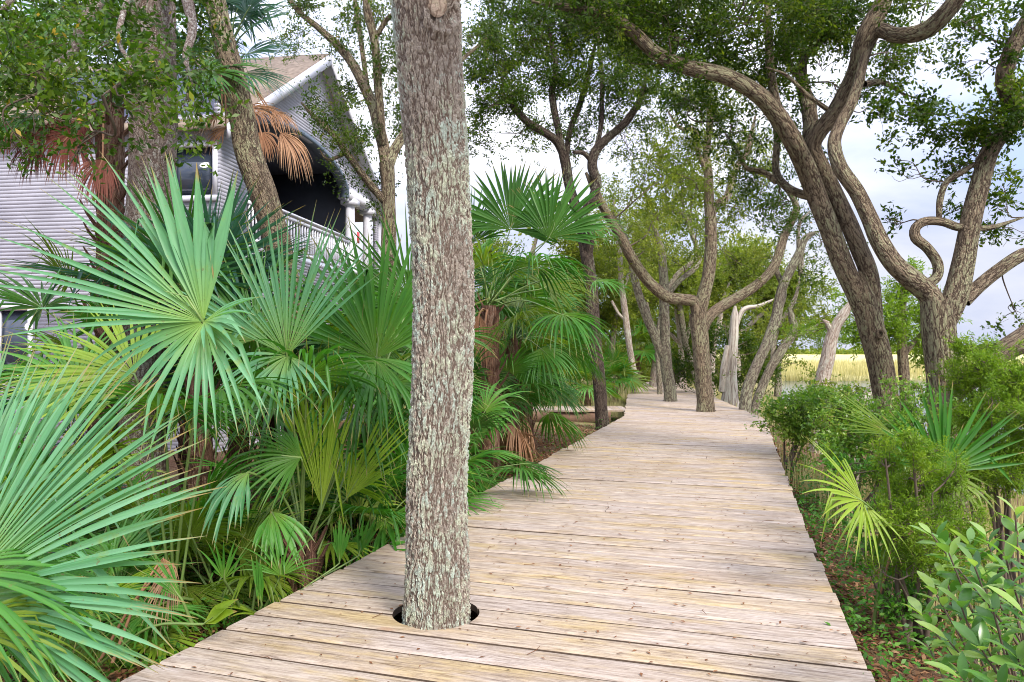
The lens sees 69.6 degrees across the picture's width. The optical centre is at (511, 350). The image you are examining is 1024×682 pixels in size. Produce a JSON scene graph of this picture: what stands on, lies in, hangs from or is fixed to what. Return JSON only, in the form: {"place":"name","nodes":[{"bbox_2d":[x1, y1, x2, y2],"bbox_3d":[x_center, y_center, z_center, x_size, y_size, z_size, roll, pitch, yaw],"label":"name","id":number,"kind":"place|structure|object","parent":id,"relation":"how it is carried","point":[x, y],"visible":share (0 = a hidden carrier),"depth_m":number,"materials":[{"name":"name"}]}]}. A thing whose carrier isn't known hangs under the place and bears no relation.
{"place":"outdoors","nodes":[
{"label":"outdoors","id":0,"kind":"place"},
{"bbox_2d":[0,0,1023,350],"label":"sky","id":1,"kind":"structure","parent":0,"point":[859,142],"materials":[{"name":"white"}]},
{"bbox_2d":[1,352,1023,681],"bbox_3d":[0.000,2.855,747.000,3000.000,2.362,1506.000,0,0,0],"label":"ground","id":2,"kind":"structure","parent":0,"point":[615,418],"depth_m":7.38,"materials":[{"name":"brown soil"}]},
{"bbox_2d":[0,335,84,459],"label":"palmetto","id":3,"kind":"object","parent":2,"relation":"on","point":[24,437],"visible":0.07,"depth_m":8.64,"materials":[{"name":"green plant"}]},
{"bbox_2d":[0,430,139,556],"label":"palmetto","id":4,"kind":"object","parent":2,"relation":"on","point":[35,461],"visible":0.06,"depth_m":6.65,"materials":[{"name":"green plant"}]},
{"bbox_2d":[0,332,226,681],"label":"palmetto","id":5,"kind":"object","parent":2,"relation":"on","point":[25,619],"visible":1,"depth_m":2.71,"materials":[{"name":"green plant"}]},
{"bbox_2d":[2,492,227,678],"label":"palmetto","id":6,"kind":"object","parent":2,"relation":"on","point":[101,547],"visible":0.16,"depth_m":4.76,"materials":[{"name":"green plant"}]},
{"bbox_2d":[0,410,239,595],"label":"palmetto","id":7,"kind":"object","parent":2,"relation":"on","point":[104,457],"visible":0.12,"depth_m":5.91,"materials":[{"name":"green plant"}]},
{"bbox_2d":[0,0,249,504],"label":"oak tree","id":8,"kind":"object","parent":2,"relation":"on","point":[149,76],"visible":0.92,"depth_m":5.59,"materials":[{"name":"green plant"}]},
{"bbox_2d":[0,221,251,531],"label":"palmetto","id":9,"kind":"object","parent":2,"relation":"on","point":[12,296],"visible":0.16,"depth_m":7.18,"materials":[{"name":"green plant"}]},
{"bbox_2d":[0,465,251,680],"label":"palmetto","id":10,"kind":"object","parent":2,"relation":"on","point":[80,649],"visible":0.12,"depth_m":5.06,"materials":[{"name":"green plant"}]},
{"bbox_2d":[0,0,276,478],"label":"cabbage palm","id":11,"kind":"object","parent":2,"relation":"on","point":[110,186],"visible":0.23,"depth_m":8.35,"materials":[{"name":"green plant"}]},
{"bbox_2d":[0,156,320,542],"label":"palmetto","id":12,"kind":"object","parent":2,"relation":"on","point":[236,231],"visible":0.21,"depth_m":6.92,"materials":[{"name":"green plant"}]},
{"bbox_2d":[57,362,270,490],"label":"palmetto","id":13,"kind":"object","parent":2,"relation":"on","point":[180,454],"depth_m":9.70,"materials":[{"name":"plant"}]},
{"bbox_2d":[0,150,328,621],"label":"palmetto","id":14,"kind":"object","parent":2,"relation":"on","point":[195,269],"visible":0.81,"depth_m":3.90,"materials":[{"name":"green plant"}]},
{"bbox_2d":[2,439,342,643],"bbox_3d":[-2.746,1.437,5.806,2.605,1.447,2.516,0,0,0],"label":"palmetto","id":15,"kind":"object","parent":2,"relation":"on","point":[222,587],"visible":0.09,"depth_m":5.55,"materials":[{"name":"green plant"}]},
{"bbox_2d":[0,53,381,451],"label":"house","id":16,"kind":"structure","parent":2,"relation":"on","point":[38,208],"depth_m":14.19,"materials":[{"name":"white"}]},
{"bbox_2d":[0,303,32,378],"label":"window","id":17,"kind":"structure","parent":16,"relation":"in","point":[9,359],"depth_m":14.20,"materials":[{"name":"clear glass"}]},
{"bbox_2d":[176,140,217,201],"bbox_3d":[-6.261,-3.300,13.674,1.760,1.100,0.160,0,0,8],"label":"window","id":18,"kind":"structure","parent":16,"relation":"in","point":[187,174],"depth_m":13.65,"materials":[{"name":"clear glass"}]},
{"bbox_2d":[72,483,324,663],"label":"palmetto","id":19,"kind":"object","parent":2,"relation":"on","point":[269,585],"visible":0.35,"depth_m":5.12,"materials":[{"name":"green plant"}]},
{"bbox_2d":[116,0,338,486],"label":"cabbage palm","id":20,"kind":"object","parent":2,"relation":"on","point":[249,10],"visible":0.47,"depth_m":9.69,"materials":[{"name":"brown plant"}]},
{"bbox_2d":[108,291,357,513],"bbox_3d":[-2.773,0.548,7.997,2.487,2.916,2.737,0,0,33],"label":"palmetto","id":21,"kind":"object","parent":2,"relation":"on","point":[252,345],"visible":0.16,"depth_m":7.72,"materials":[{"name":"green plant"}]},
{"bbox_2d":[205,0,317,515],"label":"oak tree","id":22,"kind":"object","parent":2,"relation":"on","point":[248,151],"visible":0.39,"depth_m":8.68,"materials":[{"name":"brown plant"}]},
{"bbox_2d":[175,256,393,507],"bbox_3d":[-2.858,0.453,9.167,2.658,3.154,2.938,0,0,36],"label":"palmetto","id":23,"kind":"object","parent":2,"relation":"on","point":[272,420],"visible":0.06,"depth_m":8.81,"materials":[{"name":"green plant"}]},
{"bbox_2d":[173,392,406,594],"bbox_3d":[-2.044,1.189,7.080,2.513,1.984,2.800,0,0,0],"label":"palmetto","id":24,"kind":"object","parent":2,"relation":"on","point":[331,496],"visible":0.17,"depth_m":6.83,"materials":[{"name":"green plant"}]},
{"bbox_2d":[158,196,485,595],"bbox_3d":[-1.677,0.348,5.693,3.015,3.494,2.301,0,0,0],"label":"palmetto","id":25,"kind":"object","parent":2,"relation":"on","point":[362,382],"visible":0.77,"depth_m":5.48,"materials":[{"name":"green plant"}]},
{"bbox_2d":[221,248,508,503],"bbox_3d":[-1.582,0.439,8.342,3.035,3.229,3.012,0,0,19],"label":"palmetto","id":26,"kind":"object","parent":2,"relation":"on","point":[408,389],"visible":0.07,"depth_m":7.84,"materials":[{"name":"green plant"}]},
{"bbox_2d":[241,258,503,505],"bbox_3d":[-1.643,0.433,9.011,3.259,3.226,3.192,0,0,0],"label":"palmetto","id":27,"kind":"object","parent":2,"relation":"on","point":[402,352],"visible":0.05,"depth_m":8.83,"materials":[{"name":"green plant"}]},
{"bbox_2d":[267,429,480,583],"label":"palmetto","id":28,"kind":"object","parent":2,"relation":"on","point":[378,501],"visible":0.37,"depth_m":6.35,"materials":[{"name":"green plant"}]},
{"bbox_2d":[258,376,507,573],"bbox_3d":[-1.234,1.184,7.416,2.733,2.469,3.325,0,0,-30],"label":"palmetto","id":29,"kind":"object","parent":2,"relation":"on","point":[390,529],"visible":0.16,"depth_m":7.08,"materials":[{"name":"green plant"}]},
{"bbox_2d":[257,0,512,427],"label":"oak tree","id":30,"kind":"object","parent":2,"relation":"on","point":[385,193],"visible":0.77,"depth_m":12.93,"materials":[{"name":"green plant"}]},
{"bbox_2d":[282,439,509,533],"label":"palmetto","id":31,"kind":"object","parent":2,"relation":"on","point":[477,477],"visible":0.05,"depth_m":8.00,"materials":[{"name":"green plant"}]},
{"bbox_2d":[316,338,572,511],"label":"palmetto","id":32,"kind":"object","parent":2,"relation":"on","point":[525,471],"visible":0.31,"depth_m":8.60,"materials":[{"name":"green plant"}]},
{"bbox_2d":[394,399,516,500],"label":"palmetto","id":33,"kind":"object","parent":2,"relation":"on","point":[473,448],"visible":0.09,"depth_m":9.64,"materials":[{"name":"green plant"}]},
{"bbox_2d":[373,228,542,429],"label":"palmetto","id":34,"kind":"object","parent":2,"relation":"on","point":[489,242],"visible":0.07,"depth_m":13.72,"materials":[{"name":"green plant"}]},
{"bbox_2d":[399,322,591,472],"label":"palmetto","id":35,"kind":"object","parent":2,"relation":"on","point":[517,439],"visible":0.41,"depth_m":11.24,"materials":[{"name":"green plant"}]},
{"bbox_2d":[121,382,874,681],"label":"boardwalk","id":36,"kind":"structure","parent":2,"relation":"on","point":[669,503],"depth_m":4.88,"materials":[{"name":"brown wood"}]},
{"bbox_2d":[390,0,592,629],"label":"oak tree","id":37,"kind":"object","parent":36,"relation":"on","point":[427,38],"visible":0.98,"depth_m":4.25,"materials":[{"name":"grey plant"}]},
{"bbox_2d":[168,408,857,681],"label":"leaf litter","id":38,"kind":"object","parent":36,"relation":"on","point":[600,579],"visible":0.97,"depth_m":4.89,"materials":[{"name":"brown plant"}]},
{"bbox_2d":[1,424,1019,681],"bbox_3d":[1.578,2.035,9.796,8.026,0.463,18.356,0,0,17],"label":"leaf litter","id":39,"kind":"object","parent":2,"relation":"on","point":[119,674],"visible":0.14,"depth_m":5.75,"materials":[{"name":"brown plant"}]},
{"bbox_2d":[0,415,1022,681],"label":"ground cover","id":40,"kind":"object","parent":2,"relation":"on","point":[850,579],"visible":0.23,"depth_m":5.12,"materials":[{"name":"green plant"}]},
{"bbox_2d":[97,554,237,663],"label":"palmetto","id":41,"kind":"object","parent":40,"relation":"on","point":[218,612],"visible":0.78,"depth_m":4.15,"materials":[{"name":"green plant"}]},
{"bbox_2d":[197,511,378,617],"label":"palmetto","id":42,"kind":"object","parent":40,"relation":"on","point":[270,532],"visible":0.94,"depth_m":4.93,"materials":[{"name":"green plant"}]},
{"bbox_2d":[469,324,590,456],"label":"palmetto","id":43,"kind":"object","parent":2,"relation":"on","point":[563,399],"visible":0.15,"depth_m":12.98,"materials":[{"name":"green plant"}]},
{"bbox_2d":[499,359,571,395],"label":"palmetto","id":44,"kind":"object","parent":2,"relation":"on","point":[552,371],"visible":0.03,"depth_m":25.15,"materials":[{"name":"green plant"}]},
{"bbox_2d":[473,240,609,471],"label":"palmetto","id":45,"kind":"object","parent":2,"relation":"on","point":[562,357],"visible":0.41,"depth_m":11.70,"materials":[{"name":"green plant"}]},
{"bbox_2d":[473,192,609,387],"bbox_3d":[0.509,-2.216,30.225,7.167,8.730,5.556,0,0,0],"label":"oak tree","id":46,"kind":"object","parent":2,"relation":"on","point":[534,244],"visible":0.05,"depth_m":29.83,"materials":[{"name":"green plant"}]},
{"bbox_2d":[477,263,607,443],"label":"palmetto","id":47,"kind":"object","parent":2,"relation":"on","point":[530,421],"visible":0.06,"depth_m":15.10,"materials":[{"name":"green plant"}]},
{"bbox_2d":[469,157,634,487],"bbox_3d":[0.204,-0.253,9.976,3.084,4.823,3.390,0,0,0],"label":"cabbage palm","id":48,"kind":"object","parent":2,"relation":"on","point":[536,214],"visible":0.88,"depth_m":9.73,"materials":[{"name":"green plant"}]},
{"bbox_2d":[462,0,692,429],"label":"oak tree","id":49,"kind":"object","parent":2,"relation":"on","point":[505,63],"visible":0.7,"depth_m":17.91,"materials":[{"name":"green plant"}]},
{"bbox_2d":[547,354,624,405],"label":"palmetto","id":50,"kind":"object","parent":2,"relation":"on","point":[587,396],"visible":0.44,"depth_m":22.25,"materials":[{"name":"green plant"}]},
{"bbox_2d":[542,223,658,394],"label":"oak tree","id":51,"kind":"object","parent":2,"relation":"on","point":[610,316],"visible":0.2,"depth_m":31.55,"materials":[{"name":"green plant"}]},
{"bbox_2d":[546,292,656,385],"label":"oak tree","id":52,"kind":"object","parent":2,"relation":"on","point":[646,370],"visible":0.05,"depth_m":40.14,"materials":[{"name":"green plant"}]},
{"bbox_2d":[584,339,653,401],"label":"palmetto","id":53,"kind":"object","parent":2,"relation":"on","point":[624,372],"visible":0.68,"depth_m":27.65,"materials":[{"name":"green plant"}]},
{"bbox_2d":[589,173,689,390],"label":"oak tree","id":54,"kind":"object","parent":2,"relation":"on","point":[624,316],"visible":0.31,"depth_m":28.92,"materials":[{"name":"green plant"}]},
{"bbox_2d":[602,316,680,382],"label":"cabbage palm","id":55,"kind":"object","parent":2,"relation":"on","point":[640,330],"visible":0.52,"depth_m":32.61,"materials":[{"name":"green plant"}]},
{"bbox_2d":[566,182,724,401],"bbox_3d":[4.505,-1.812,24.026,5.412,7.845,3.396,0,0,0],"label":"oak tree","id":56,"kind":"object","parent":2,"relation":"on","point":[661,344],"visible":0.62,"depth_m":23.28,"materials":[{"name":"green plant"}]},
{"bbox_2d":[621,277,680,386],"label":"oak tree","id":57,"kind":"object","parent":2,"relation":"on","point":[653,367],"visible":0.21,"depth_m":32.91,"materials":[{"name":"green plant"}]},
{"bbox_2d":[610,226,717,384],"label":"oak tree","id":58,"kind":"object","parent":2,"relation":"on","point":[677,339],"visible":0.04,"depth_m":35.90,"materials":[{"name":"green plant"}]},
{"bbox_2d":[603,285,724,375],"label":"oak tree","id":59,"kind":"object","parent":2,"relation":"on","point":[672,324],"visible":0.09,"depth_m":43.88,"materials":[{"name":"green plant"}]},
{"bbox_2d":[622,129,723,393],"bbox_3d":[5.932,-2.944,26.764,3.819,10.101,2.980,0,0,-15],"label":"oak tree","id":60,"kind":"object","parent":2,"relation":"on","point":[677,274],"visible":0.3,"depth_m":26.91,"materials":[{"name":"green plant"}]},
{"bbox_2d":[633,325,744,380],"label":"oak tree","id":61,"kind":"object","parent":2,"relation":"on","point":[716,366],"visible":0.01,"depth_m":47.10,"materials":[{"name":"green plant"}]},
{"bbox_2d":[585,40,799,411],"bbox_3d":[4.714,-3.179,19.750,6.647,10.578,3.582,0,0,-13],"label":"oak tree","id":62,"kind":"object","parent":2,"relation":"on","point":[701,317],"visible":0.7,"depth_m":19.27,"materials":[{"name":"green plant"}]},
{"bbox_2d":[646,247,766,388],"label":"oak tree","id":63,"kind":"object","parent":2,"relation":"on","point":[688,281],"visible":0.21,"depth_m":33.87,"materials":[{"name":"green plant"}]},
{"bbox_2d":[405,377,1023,680],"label":"dry grass","id":64,"kind":"structure","parent":2,"relation":"on","point":[1015,506],"depth_m":10.07,"materials":[{"name":"brown plant"}]},
{"bbox_2d":[655,306,789,400],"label":"cedar","id":65,"kind":"object","parent":2,"relation":"on","point":[681,371],"visible":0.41,"depth_m":27.15,"materials":[{"name":"green plant"}]},
{"bbox_2d":[678,229,797,397],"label":"oak tree","id":66,"kind":"object","parent":2,"relation":"on","point":[729,283],"visible":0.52,"depth_m":29.86,"materials":[{"name":"green plant"}]},
{"bbox_2d":[719,299,772,407],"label":"dead tree","id":67,"kind":"object","parent":2,"relation":"on","point":[728,386],"visible":0.89,"depth_m":24.87,"materials":[{"name":"grey wood"}]},
{"bbox_2d":[686,226,828,392],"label":"oak tree","id":68,"kind":"object","parent":2,"relation":"on","point":[789,297],"visible":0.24,"depth_m":37.37,"materials":[{"name":"green plant"}]},
{"bbox_2d":[512,0,1007,495],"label":"oak tree","id":69,"kind":"object","parent":2,"relation":"on","point":[812,31],"visible":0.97,"depth_m":9.88,"materials":[{"name":"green plant"}]},
{"bbox_2d":[715,295,842,396],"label":"oak tree","id":70,"kind":"object","parent":2,"relation":"on","point":[777,389],"visible":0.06,"depth_m":39.80,"materials":[{"name":"green plant"}]},
{"bbox_2d":[701,149,868,412],"bbox_3d":[7.644,-1.758,20.266,4.251,7.756,2.818,0,0,42],"label":"oak tree","id":71,"kind":"object","parent":2,"relation":"on","point":[754,370],"visible":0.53,"depth_m":19.92,"materials":[{"name":"green plant"}]},
{"bbox_2d":[722,264,851,415],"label":"oak tree","id":72,"kind":"object","parent":2,"relation":"on","point":[777,354],"visible":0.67,"depth_m":22.35,"materials":[{"name":"green plant"}]},
{"bbox_2d":[744,374,840,477],"bbox_3d":[4.516,1.186,11.269,1.658,1.699,1.178,0,0,-24],"label":"shrub","id":73,"kind":"object","parent":2,"relation":"on","point":[799,404],"visible":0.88,"depth_m":11.12,"materials":[{"name":"green plant"}]},
{"bbox_2d":[605,342,994,354],"bbox_3d":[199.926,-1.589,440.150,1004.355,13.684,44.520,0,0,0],"label":"woods","id":74,"kind":"object","parent":2,"relation":"on","point":[849,351],"visible":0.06,"depth_m":426.56,"materials":[{"name":"green plant"}]},
{"bbox_2d":[769,303,854,453],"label":"broken tree","id":75,"kind":"object","parent":2,"relation":"on","point":[828,355],"visible":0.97,"depth_m":14.95,"materials":[{"name":"grey plant"}]},
{"bbox_2d":[790,376,873,469],"bbox_3d":[5.512,1.299,12.625,1.729,1.699,2.145,0,0,34],"label":"shrub","id":76,"kind":"object","parent":2,"relation":"on","point":[857,389],"visible":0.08,"depth_m":12.78,"materials":[{"name":"green plant"}]},
{"bbox_2d":[642,357,1023,380],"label":"marsh grass","id":77,"kind":"structure","parent":2,"relation":"on","point":[844,368],"depth_m":65.37,"materials":[{"name":"yellow plant"}]},
{"bbox_2d":[795,381,912,525],"bbox_3d":[4.274,1.253,8.862,1.450,1.735,1.912,0,0,29],"label":"shrub","id":78,"kind":"object","parent":2,"relation":"on","point":[838,435],"visible":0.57,"depth_m":8.72,"materials":[{"name":"green plant"}]},
{"bbox_2d":[844,386,872,484],"bbox_3d":[5.550,1.342,11.500,0.739,1.890,0.257,0,0,0],"label":"fallen branch","id":79,"kind":"object","parent":2,"relation":"on","point":[865,397],"visible":0.06,"depth_m":11.43,"materials":[{"name":"wood"}]},
{"bbox_2d":[798,435,934,630],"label":"palmetto","id":80,"kind":"object","parent":2,"relation":"on","point":[862,514],"visible":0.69,"depth_m":4.74,"materials":[{"name":"green plant"}]},
{"bbox_2d":[810,448,951,629],"bbox_3d":[2.813,1.475,5.542,0.784,1.328,1.523,0,0,5],"label":"shrub","id":81,"kind":"object","parent":2,"relation":"on","point":[893,603],"visible":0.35,"depth_m":5.51,"materials":[{"name":"green plant"}]},
{"bbox_2d":[810,255,977,425],"bbox_3d":[8.559,0.202,16.106,3.908,4.604,1.917,0,0,0],"label":"cedar","id":82,"kind":"object","parent":2,"relation":"on","point":[898,330],"visible":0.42,"depth_m":15.88,"materials":[{"name":"green plant"}]},
{"bbox_2d":[818,374,1023,608],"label":"palmetto","id":83,"kind":"object","parent":2,"relation":"on","point":[936,432],"visible":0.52,"depth_m":5.50,"materials":[{"name":"green plant"}]},
{"bbox_2d":[827,0,1023,527],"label":"oak tree","id":84,"kind":"object","parent":2,"relation":"on","point":[940,311],"visible":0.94,"depth_m":8.94,"materials":[{"name":"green plant"}]},
{"bbox_2d":[854,419,1000,654],"bbox_3d":[2.792,1.285,4.978,1.032,1.652,0.761,0,0,-39],"label":"cedar","id":85,"kind":"object","parent":2,"relation":"on","point":[903,519],"visible":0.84,"depth_m":4.93,"materials":[{"name":"green plant"}]},
{"bbox_2d":[852,370,1022,551],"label":"shrub","id":86,"kind":"object","parent":2,"relation":"on","point":[917,413],"visible":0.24,"depth_m":7.98,"materials":[{"name":"green plant"}]},
{"bbox_2d":[902,496,1023,681],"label":"bay shrub","id":87,"kind":"object","parent":2,"relation":"on","point":[977,635],"visible":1,"depth_m":2.77,"materials":[{"name":"green plant"}]},
{"bbox_2d":[928,329,1023,616],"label":"cedar","id":88,"kind":"object","parent":2,"relation":"on","point":[993,374],"visible":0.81,"depth_m":5.89,"materials":[{"name":"green plant"}]},
{"bbox_2d":[943,324,1023,410],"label":"oak tree","id":89,"kind":"object","parent":2,"relation":"on","point":[1011,339],"visible":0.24,"depth_m":7.91,"materials":[{"name":"brown plant"}]},
{"bbox_2d":[533,406,624,421],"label":"path","id":90,"kind":"structure","parent":0,"point":[591,414],"depth_m":19.94,"materials":[{"name":"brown wood"}]},
{"bbox_2d":[770,379,1022,492],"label":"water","id":91,"kind":"structure","parent":0,"point":[788,384],"depth_m":53.19,"materials":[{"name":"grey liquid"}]}
]}

